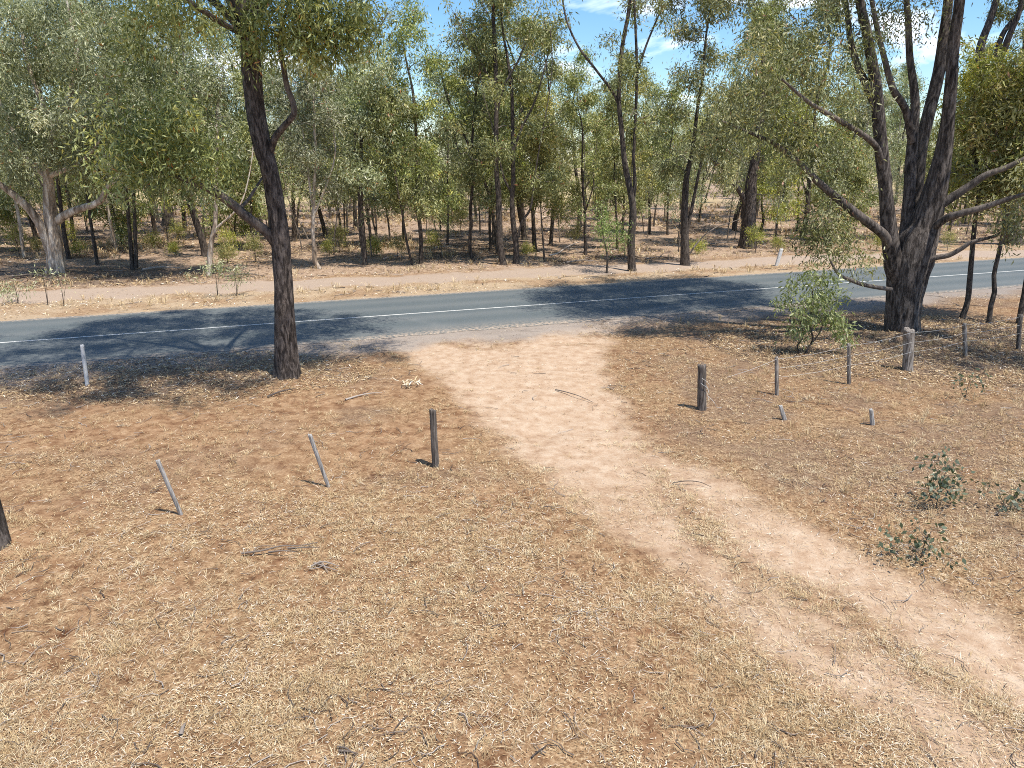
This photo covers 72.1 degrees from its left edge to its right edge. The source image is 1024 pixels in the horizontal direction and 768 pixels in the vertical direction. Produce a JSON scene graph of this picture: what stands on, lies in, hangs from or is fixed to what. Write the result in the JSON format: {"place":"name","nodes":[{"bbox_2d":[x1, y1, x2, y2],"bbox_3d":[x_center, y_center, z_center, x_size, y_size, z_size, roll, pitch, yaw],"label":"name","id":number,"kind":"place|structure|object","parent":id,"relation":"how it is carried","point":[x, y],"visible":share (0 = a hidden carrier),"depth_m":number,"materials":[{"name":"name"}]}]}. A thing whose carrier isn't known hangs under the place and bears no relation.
{"place":"outdoors","nodes":[
{"label":"outdoors","id":0,"kind":"place"},
{"bbox_2d":[0,166,1023,767],"bbox_3d":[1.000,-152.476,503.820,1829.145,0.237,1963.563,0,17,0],"label":"ground","id":1,"kind":"structure","parent":0,"point":[550,410],"depth_m":10.97,"materials":[{"name":"soil"}]},
{"bbox_2d":[0,499,11,550],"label":"fence post","id":2,"kind":"object","parent":1,"relation":"on","point":[5,537],"visible":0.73,"depth_m":9.92,"materials":[{"name":"grey wood"}]},
{"bbox_2d":[0,171,28,247],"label":"gum tree","id":3,"kind":"object","parent":1,"relation":"on","point":[5,215],"visible":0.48,"depth_m":42.69,"materials":[{"name":"green plant"}]},
{"bbox_2d":[0,222,32,255],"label":"shrub","id":4,"kind":"object","parent":1,"relation":"on","point":[13,232],"visible":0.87,"depth_m":41.03,"materials":[{"name":"green plant"}]},
{"bbox_2d":[0,274,37,303],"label":"sapling","id":5,"kind":"object","parent":1,"relation":"on","point":[12,293],"visible":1,"depth_m":27.11,"materials":[{"name":"green plant"}]},
{"bbox_2d":[0,36,56,257],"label":"gum tree","id":6,"kind":"object","parent":1,"relation":"on","point":[18,217],"visible":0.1,"depth_m":40.07,"materials":[{"name":"green plant"}]},
{"bbox_2d":[0,0,95,258],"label":"gum tree","id":7,"kind":"object","parent":1,"relation":"on","point":[63,226],"visible":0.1,"depth_m":38.54,"materials":[{"name":"green plant"}]},
{"bbox_2d":[14,29,91,241],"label":"gum tree","id":8,"kind":"object","parent":1,"relation":"on","point":[70,218],"visible":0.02,"depth_m":48.11,"materials":[{"name":"green plant"}]},
{"bbox_2d":[37,66,128,264],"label":"gum tree","id":9,"kind":"object","parent":1,"relation":"on","point":[93,238],"visible":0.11,"depth_m":36.20,"materials":[{"name":"green plant"}]},
{"bbox_2d":[56,36,144,251],"bbox_3d":[-24.220,-14.129,41.366,5.204,12.920,4.968,0,17,-1],"label":"gum tree","id":10,"kind":"object","parent":1,"relation":"on","point":[110,223],"visible":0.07,"depth_m":42.30,"materials":[{"name":"green plant"}]},
{"bbox_2d":[0,0,209,273],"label":"gum tree","id":11,"kind":"object","parent":1,"relation":"on","point":[35,123],"visible":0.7,"depth_m":30.44,"materials":[{"name":"green plant"}]},
{"bbox_2d":[64,177,161,249],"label":"gum tree","id":12,"kind":"object","parent":1,"relation":"on","point":[118,229],"visible":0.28,"depth_m":44.83,"materials":[{"name":"green plant"}]},
{"bbox_2d":[72,30,166,269],"bbox_3d":[-19.233,-11.427,34.288,5.524,12.017,4.764,0,17,0],"label":"gum tree","id":13,"kind":"object","parent":1,"relation":"on","point":[133,258],"visible":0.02,"depth_m":35.29,"materials":[{"name":"green plant"}]},
{"bbox_2d":[145,49,174,226],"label":"gum tree","id":14,"kind":"object","parent":1,"relation":"on","point":[169,216],"depth_m":60.84,"materials":[{"name":"green plant"}]},
{"bbox_2d":[82,0,238,256],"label":"gum tree","id":15,"kind":"object","parent":1,"relation":"on","point":[200,236],"visible":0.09,"depth_m":38.86,"materials":[{"name":"green plant"}]},
{"bbox_2d":[155,459,182,514],"bbox_3d":[-5.211,1.633,10.755,0.288,1.089,0.067,-10,20,-29],"label":"fence stake","id":16,"kind":"object","parent":1,"relation":"on","point":[168,485],"visible":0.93,"depth_m":10.70,"materials":[{"name":"silver metal"}]},
{"bbox_2d":[157,72,224,234],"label":"gum tree","id":17,"kind":"object","parent":1,"relation":"on","point":[185,204],"visible":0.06,"depth_m":48.79,"materials":[{"name":"green plant"}]},
{"bbox_2d":[131,42,286,275],"bbox_3d":[-13.714,-10.139,32.560,7.030,10.611,5.239,0,17,0],"label":"gum tree","id":18,"kind":"object","parent":1,"relation":"on","point":[214,85],"visible":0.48,"depth_m":31.89,"materials":[{"name":"green plant"}]},
{"bbox_2d":[185,256,239,295],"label":"sapling","id":19,"kind":"object","parent":1,"relation":"on","point":[215,266],"visible":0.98,"depth_m":28.38,"materials":[{"name":"green plant"}]},
{"bbox_2d":[18,0,426,379],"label":"gum tree","id":20,"kind":"object","parent":1,"relation":"on","point":[248,20],"visible":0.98,"depth_m":14.95,"materials":[{"name":"green plant"}]},
{"bbox_2d":[213,240,245,263],"bbox_3d":[-15.336,-7.054,37.966,1.765,1.770,2.078,-3,18,-11],"label":"shrub","id":21,"kind":"object","parent":1,"relation":"on","point":[225,251],"visible":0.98,"depth_m":37.95,"materials":[{"name":"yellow plant"}]},
{"bbox_2d":[199,153,268,246],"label":"gum tree","id":22,"kind":"object","parent":1,"relation":"on","point":[242,226],"visible":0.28,"depth_m":45.15,"materials":[{"name":"green plant"}]},
{"bbox_2d":[197,0,280,220],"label":"gum tree","id":23,"kind":"object","parent":1,"relation":"on","point":[237,58],"visible":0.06,"depth_m":54.42,"materials":[{"name":"green plant"}]},
{"bbox_2d":[209,60,273,250],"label":"gum tree","id":24,"kind":"object","parent":1,"relation":"on","point":[250,186],"visible":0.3,"depth_m":41.88,"materials":[{"name":"green plant"}]},
{"bbox_2d":[241,229,265,261],"bbox_3d":[-13.895,-7.423,37.934,1.472,1.977,1.632,-3,18,-10],"label":"shrub","id":25,"kind":"object","parent":1,"relation":"on","point":[254,247],"visible":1,"depth_m":37.81,"materials":[{"name":"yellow plant"}]},
{"bbox_2d":[225,34,302,226],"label":"gum tree","id":26,"kind":"object","parent":1,"relation":"on","point":[268,91],"visible":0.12,"depth_m":48.79,"materials":[{"name":"green plant"}]},
{"bbox_2d":[243,143,307,222],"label":"gum tree","id":27,"kind":"object","parent":1,"relation":"on","point":[280,175],"visible":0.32,"depth_m":39.30,"materials":[{"name":"green plant"}]},
{"bbox_2d":[241,542,319,553],"bbox_3d":[-3.237,2.297,9.870,1.058,0.074,0.260,-3,18,-9],"label":"fallen branch","id":28,"kind":"object","parent":1,"relation":"on","point":[254,551],"visible":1,"depth_m":9.84,"materials":[{"name":"grey wood"}]},
{"bbox_2d":[243,142,319,249],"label":"gum tree","id":29,"kind":"object","parent":1,"relation":"on","point":[284,179],"visible":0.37,"depth_m":42.94,"materials":[{"name":"green plant"}]},
{"bbox_2d":[264,70,320,241],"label":"gum tree","id":30,"kind":"object","parent":1,"relation":"on","point":[286,102],"visible":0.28,"depth_m":46.34,"materials":[{"name":"green plant"}]},
{"bbox_2d":[263,36,336,236],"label":"gum tree","id":31,"kind":"object","parent":1,"relation":"on","point":[324,230],"visible":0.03,"depth_m":50.24,"materials":[{"name":"green plant"}]},
{"bbox_2d":[267,49,355,268],"bbox_3d":[-9.811,-11.048,34.926,4.558,10.986,4.656,0,17,0],"label":"gum tree","id":32,"kind":"object","parent":1,"relation":"on","point":[303,147],"visible":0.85,"depth_m":33.97,"materials":[{"name":"green plant"}]},
{"bbox_2d":[308,434,329,486],"bbox_3d":[-3.223,1.343,11.836,0.319,1.102,0.063,-4,18,-13],"label":"fence stake","id":33,"kind":"object","parent":1,"relation":"on","point":[316,453],"visible":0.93,"depth_m":11.79,"materials":[{"name":"silver metal"}]},
{"bbox_2d":[292,70,352,240],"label":"gum tree","id":34,"kind":"object","parent":1,"relation":"on","point":[335,204],"visible":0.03,"depth_m":47.48,"materials":[{"name":"green plant"}]},
{"bbox_2d":[286,103,378,254],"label":"gum tree","id":35,"kind":"object","parent":1,"relation":"on","point":[330,162],"visible":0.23,"depth_m":40.85,"materials":[{"name":"green plant"}]},
{"bbox_2d":[304,82,367,246],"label":"gum tree","id":36,"kind":"object","parent":1,"relation":"on","point":[335,101],"visible":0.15,"depth_m":43.76,"materials":[{"name":"green plant"}]},
{"bbox_2d":[323,217,349,251],"bbox_3d":[-10.503,-8.992,42.582,1.888,2.285,1.851,-2,18,-6],"label":"shrub","id":37,"kind":"object","parent":1,"relation":"on","point":[339,230],"visible":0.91,"depth_m":42.54,"materials":[{"name":"green plant"}]},
{"bbox_2d":[332,131,382,257],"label":"gum tree","id":38,"kind":"object","parent":1,"relation":"on","point":[356,182],"visible":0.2,"depth_m":39.47,"materials":[{"name":"green plant"}]},
{"bbox_2d":[315,0,400,227],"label":"gum tree","id":39,"kind":"object","parent":1,"relation":"on","point":[355,223],"visible":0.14,"depth_m":55.01,"materials":[{"name":"green plant"}]},
{"bbox_2d":[324,39,418,264],"bbox_3d":[-7.169,-11.771,36.598,5.319,11.282,6.228,0,17,0],"label":"gum tree","id":40,"kind":"object","parent":1,"relation":"on","point":[363,180],"visible":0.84,"depth_m":35.09,"materials":[{"name":"green plant"}]},
{"bbox_2d":[333,76,410,240],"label":"gum tree","id":41,"kind":"object","parent":1,"relation":"on","point":[375,227],"visible":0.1,"depth_m":43.71,"materials":[{"name":"green plant"}]},
{"bbox_2d":[359,85,424,243],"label":"gum tree","id":42,"kind":"object","parent":1,"relation":"on","point":[391,172],"visible":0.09,"depth_m":45.02,"materials":[{"name":"green plant"}]},
{"bbox_2d":[352,79,449,264],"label":"gum tree","id":43,"kind":"object","parent":1,"relation":"on","point":[420,201],"visible":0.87,"depth_m":35.38,"materials":[{"name":"green plant"}]},
{"bbox_2d":[370,0,468,263],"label":"gum tree","id":44,"kind":"object","parent":1,"relation":"on","point":[409,24],"visible":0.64,"depth_m":35.61,"materials":[{"name":"green plant"}]},
{"bbox_2d":[429,408,438,467],"bbox_3d":[-1.379,1.022,12.510,0.148,1.236,0.136,0,17,0],"label":"fence post","id":45,"kind":"object","parent":1,"relation":"on","point":[434,439],"visible":0.89,"depth_m":12.44,"materials":[{"name":"grey wood"}]},
{"bbox_2d":[421,159,463,232],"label":"gum tree","id":46,"kind":"object","parent":1,"relation":"on","point":[457,206],"visible":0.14,"depth_m":55.14,"materials":[{"name":"green plant"}]},
{"bbox_2d":[414,57,477,244],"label":"gum tree","id":47,"kind":"object","parent":1,"relation":"on","point":[439,98],"visible":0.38,"depth_m":45.60,"materials":[{"name":"green plant"}]},
{"bbox_2d":[416,13,521,260],"bbox_3d":[-2.339,-12.805,37.380,4.602,12.864,5.626,13,21,35],"label":"gum tree","id":48,"kind":"object","parent":1,"relation":"on","point":[485,201],"visible":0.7,"depth_m":36.60,"materials":[{"name":"green plant"}]},
{"bbox_2d":[419,45,537,253],"bbox_3d":[-1.677,-13.282,40.541,5.929,11.887,5.828,-12,21,-34],"label":"gum tree","id":49,"kind":"object","parent":1,"relation":"on","point":[451,82],"visible":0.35,"depth_m":39.66,"materials":[{"name":"green plant"}]},
{"bbox_2d":[454,22,524,250],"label":"gum tree","id":50,"kind":"object","parent":1,"relation":"on","point":[507,191],"visible":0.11,"depth_m":42.43,"materials":[{"name":"green plant"}]},
{"bbox_2d":[455,47,531,243],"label":"gum tree","id":51,"kind":"object","parent":1,"relation":"on","point":[476,196],"visible":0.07,"depth_m":46.21,"materials":[{"name":"green plant"}]},
{"bbox_2d":[438,0,555,264],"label":"gum tree","id":52,"kind":"object","parent":1,"relation":"on","point":[495,94],"visible":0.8,"depth_m":34.77,"materials":[{"name":"green plant"}]},
{"bbox_2d":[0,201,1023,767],"bbox_3d":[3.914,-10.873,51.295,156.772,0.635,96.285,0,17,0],"label":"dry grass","id":53,"kind":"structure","parent":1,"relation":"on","point":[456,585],"depth_m":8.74,"materials":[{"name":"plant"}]},
{"bbox_2d":[0,228,1023,767],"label":"fallen twigs","id":54,"kind":"object","parent":1,"relation":"on","point":[472,530],"depth_m":9.57,"materials":[{"name":"brown wood"}]},
{"bbox_2d":[452,0,574,239],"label":"gum tree","id":55,"kind":"object","parent":1,"relation":"on","point":[523,228],"visible":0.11,"depth_m":46.20,"materials":[{"name":"green plant"}]},
{"bbox_2d":[451,0,581,263],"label":"gum tree","id":56,"kind":"object","parent":1,"relation":"on","point":[502,155],"visible":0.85,"depth_m":35.33,"materials":[{"name":"green plant"}]},
{"bbox_2d":[506,72,579,251],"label":"gum tree","id":57,"kind":"object","parent":1,"relation":"on","point":[539,104],"visible":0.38,"depth_m":41.45,"materials":[{"name":"green plant"}]},
{"bbox_2d":[502,103,588,260],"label":"gum tree","id":58,"kind":"object","parent":1,"relation":"on","point":[537,197],"visible":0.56,"depth_m":37.97,"materials":[{"name":"green plant"}]},
{"bbox_2d":[507,20,588,244],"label":"gum tree","id":59,"kind":"object","parent":1,"relation":"on","point":[572,186],"visible":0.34,"depth_m":44.32,"materials":[{"name":"green plant"}]},
{"bbox_2d":[543,43,616,232],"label":"gum tree","id":60,"kind":"object","parent":1,"relation":"on","point":[581,58],"visible":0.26,"depth_m":51.61,"materials":[{"name":"green plant"}]},
{"bbox_2d":[540,69,624,254],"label":"gum tree","id":61,"kind":"object","parent":1,"relation":"on","point":[571,80],"visible":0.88,"depth_m":39.64,"materials":[{"name":"green plant"}]},
{"bbox_2d":[577,192,634,272],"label":"gum tree","id":62,"kind":"object","parent":1,"relation":"on","point":[603,229],"visible":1,"depth_m":34.12,"materials":[{"name":"green plant"}]},
{"bbox_2d":[548,0,684,270],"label":"gum tree","id":63,"kind":"object","parent":1,"relation":"on","point":[623,67],"visible":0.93,"depth_m":32.87,"materials":[{"name":"green plant"}]},
{"bbox_2d":[585,88,652,249],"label":"gum tree","id":64,"kind":"object","parent":1,"relation":"on","point":[615,158],"visible":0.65,"depth_m":42.41,"materials":[{"name":"green plant"}]},
{"bbox_2d":[593,42,662,242],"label":"gum tree","id":65,"kind":"object","parent":1,"relation":"on","point":[644,84],"visible":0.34,"depth_m":45.98,"materials":[{"name":"green plant"}]},
{"bbox_2d":[618,66,683,233],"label":"gum tree","id":66,"kind":"object","parent":1,"relation":"on","point":[655,100],"visible":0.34,"depth_m":51.52,"materials":[{"name":"green plant"}]},
{"bbox_2d":[635,155,668,237],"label":"gum tree","id":67,"kind":"object","parent":1,"relation":"on","point":[654,195],"visible":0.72,"depth_m":50.61,"materials":[{"name":"green plant"}]},
{"bbox_2d":[636,107,680,226],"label":"gum tree","id":68,"kind":"object","parent":1,"relation":"on","point":[674,144],"visible":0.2,"depth_m":59.29,"materials":[{"name":"green plant"}]},
{"bbox_2d":[628,74,703,234],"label":"gum tree","id":69,"kind":"object","parent":1,"relation":"on","point":[673,93],"visible":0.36,"depth_m":51.11,"materials":[{"name":"green plant"}]},
{"bbox_2d":[661,130,710,243],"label":"gum tree","id":70,"kind":"object","parent":1,"relation":"on","point":[698,192],"visible":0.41,"depth_m":46.29,"materials":[{"name":"green plant"}]},
{"bbox_2d":[659,139,713,251],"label":"gum tree","id":71,"kind":"object","parent":1,"relation":"on","point":[697,199],"visible":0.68,"depth_m":41.95,"materials":[{"name":"green plant"}]},
{"bbox_2d":[647,0,748,265],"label":"gum tree","id":72,"kind":"object","parent":1,"relation":"on","point":[668,167],"visible":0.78,"depth_m":34.84,"materials":[{"name":"green plant"}]},
{"bbox_2d":[669,89,726,219],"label":"gum tree","id":73,"kind":"object","parent":1,"relation":"on","point":[703,173],"visible":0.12,"depth_m":63.64,"materials":[{"name":"green plant"}]},
{"bbox_2d":[697,364,721,410],"bbox_3d":[4.323,0.115,15.395,0.615,1.164,0.251,0,17,0],"label":"fence post","id":74,"kind":"object","parent":1,"relation":"on","point":[701,392],"visible":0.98,"depth_m":15.32,"materials":[{"name":"grey wood"}]},
{"bbox_2d":[710,131,753,241],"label":"gum tree","id":75,"kind":"object","parent":1,"relation":"on","point":[736,178],"visible":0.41,"depth_m":47.05,"materials":[{"name":"green plant"}]},
{"bbox_2d":[678,0,807,248],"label":"gum tree","id":76,"kind":"object","parent":1,"relation":"on","point":[748,195],"visible":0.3,"depth_m":42.79,"materials":[{"name":"green plant"}]},
{"bbox_2d":[723,147,763,238],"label":"gum tree","id":77,"kind":"object","parent":1,"relation":"on","point":[742,162],"visible":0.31,"depth_m":49.66,"materials":[{"name":"green plant"}]},
{"bbox_2d":[708,7,800,230],"bbox_3d":[18.563,-19.888,53.832,7.217,16.569,8.370,2,18,7],"label":"gum tree","id":78,"kind":"object","parent":1,"relation":"on","point":[734,219],"visible":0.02,"depth_m":54.49,"materials":[{"name":"green plant"}]},
{"bbox_2d":[722,0,804,219],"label":"gum tree","id":79,"kind":"object","parent":1,"relation":"on","point":[734,71],"visible":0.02,"depth_m":57.02,"materials":[{"name":"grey plant"}]},
{"bbox_2d":[736,78,793,232],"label":"gum tree","id":80,"kind":"object","parent":1,"relation":"on","point":[763,219],"visible":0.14,"depth_m":53.12,"materials":[{"name":"green plant"}]},
{"bbox_2d":[757,163,803,248],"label":"gum tree","id":81,"kind":"object","parent":1,"relation":"on","point":[780,199],"visible":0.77,"depth_m":43.98,"materials":[{"name":"green plant"}]},
{"bbox_2d":[742,104,820,242],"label":"gum tree","id":82,"kind":"object","parent":1,"relation":"on","point":[765,191],"visible":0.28,"depth_m":46.20,"materials":[{"name":"green plant"}]},
{"bbox_2d":[770,94,848,230],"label":"gum tree","id":83,"kind":"object","parent":1,"relation":"on","point":[812,192],"visible":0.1,"depth_m":54.02,"materials":[{"name":"green plant"}]},
{"bbox_2d":[763,0,864,237],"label":"gum tree","id":84,"kind":"object","parent":1,"relation":"on","point":[808,193],"visible":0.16,"depth_m":48.96,"materials":[{"name":"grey plant"}]},
{"bbox_2d":[767,262,861,353],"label":"young gum tree","id":85,"kind":"object","parent":1,"relation":"on","point":[812,301],"visible":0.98,"depth_m":19.68,"materials":[{"name":"green plant"}]},
{"bbox_2d":[608,0,1023,333],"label":"gum tree","id":86,"kind":"object","parent":1,"relation":"on","point":[910,257],"visible":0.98,"depth_m":19.91,"materials":[{"name":"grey plant"}]},
{"bbox_2d":[807,140,858,244],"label":"gum tree","id":87,"kind":"object","parent":1,"relation":"on","point":[834,189],"visible":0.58,"depth_m":45.58,"materials":[{"name":"green plant"}]},
{"bbox_2d":[809,129,878,242],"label":"gum tree","id":88,"kind":"object","parent":1,"relation":"on","point":[866,202],"visible":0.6,"depth_m":47.37,"materials":[{"name":"green plant"}]},
{"bbox_2d":[818,65,903,234],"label":"gum tree","id":89,"kind":"object","parent":1,"relation":"on","point":[866,123],"visible":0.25,"depth_m":50.09,"materials":[{"name":"green plant"}]},
{"bbox_2d":[820,29,903,220],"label":"gum tree","id":90,"kind":"object","parent":1,"relation":"on","point":[883,75],"visible":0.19,"depth_m":60.34,"materials":[{"name":"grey plant"}]},
{"bbox_2d":[729,314,1023,395],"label":"wire fence","id":91,"kind":"object","parent":1,"relation":"on","point":[908,348],"visible":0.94,"depth_m":18.33,"materials":[{"name":"grey"}]},
{"bbox_2d":[869,66,930,192],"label":"gum tree","id":92,"kind":"object","parent":1,"relation":"on","point":[897,145],"visible":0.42,"depth_m":67.58,"materials":[{"name":"green plant"}]},
{"bbox_2d":[884,58,928,204],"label":"gum tree","id":93,"kind":"object","parent":1,"relation":"on","point":[903,66],"visible":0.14,"depth_m":89.69,"materials":[{"name":"green plant"}]},
{"bbox_2d":[877,517,967,569],"bbox_3d":[5.589,2.203,9.645,1.076,0.733,0.968,0,17,0],"label":"gum seedling","id":94,"kind":"object","parent":1,"relation":"on","point":[918,544],"visible":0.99,"depth_m":9.61,"materials":[{"name":"green plant"}]},
{"bbox_2d":[906,446,974,508],"bbox_3d":[6.709,1.488,11.019,0.853,1.131,0.989,14,22,37],"label":"gum seedling","id":95,"kind":"object","parent":1,"relation":"on","point":[943,483],"visible":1,"depth_m":10.95,"materials":[{"name":"green plant"}]},
{"bbox_2d":[923,35,1023,318],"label":"gum tree","id":96,"kind":"object","parent":1,"relation":"on","point":[975,75],"visible":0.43,"depth_m":22.76,"materials":[{"name":"green plant"}]},
{"bbox_2d":[925,33,1023,323],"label":"gum tree","id":97,"kind":"object","parent":1,"relation":"on","point":[1006,117],"visible":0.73,"depth_m":22.33,"materials":[{"name":"green plant"}]},
{"bbox_2d":[939,36,1016,223],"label":"gum tree","id":98,"kind":"object","parent":1,"relation":"on","point":[986,49],"visible":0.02,"depth_m":61.64,"materials":[{"name":"green plant"}]},
{"bbox_2d":[948,52,1023,323],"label":"gum tree","id":99,"kind":"object","parent":1,"relation":"on","point":[1021,302],"visible":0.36,"depth_m":22.39,"materials":[{"name":"green plant"}]},
{"bbox_2d":[975,0,1023,245],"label":"gum tree","id":100,"kind":"object","parent":1,"relation":"on","point":[995,11],"visible":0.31,"depth_m":43.06,"materials":[{"name":"green plant"}]},
{"bbox_2d":[975,479,1023,512],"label":"gum seedling","id":101,"kind":"object","parent":1,"relation":"on","point":[1011,497],"visible":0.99,"depth_m":10.99,"materials":[{"name":"green plant"}]},
{"bbox_2d":[0,257,1023,368],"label":"road","id":102,"kind":"structure","parent":0,"point":[107,346],"depth_m":25.31,"materials":[{"name":"grey asphalt"}]},
{"bbox_2d":[0,270,1022,342],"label":"road marking","id":103,"kind":"object","parent":102,"relation":"on","point":[436,311],"visible":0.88,"depth_m":25.39,"materials":[{"name":"paint"}]},
{"bbox_2d":[0,0,1023,165],"label":"sky","id":104,"kind":"structure","parent":0,"point":[592,16],"materials":[{"name":"blue"}]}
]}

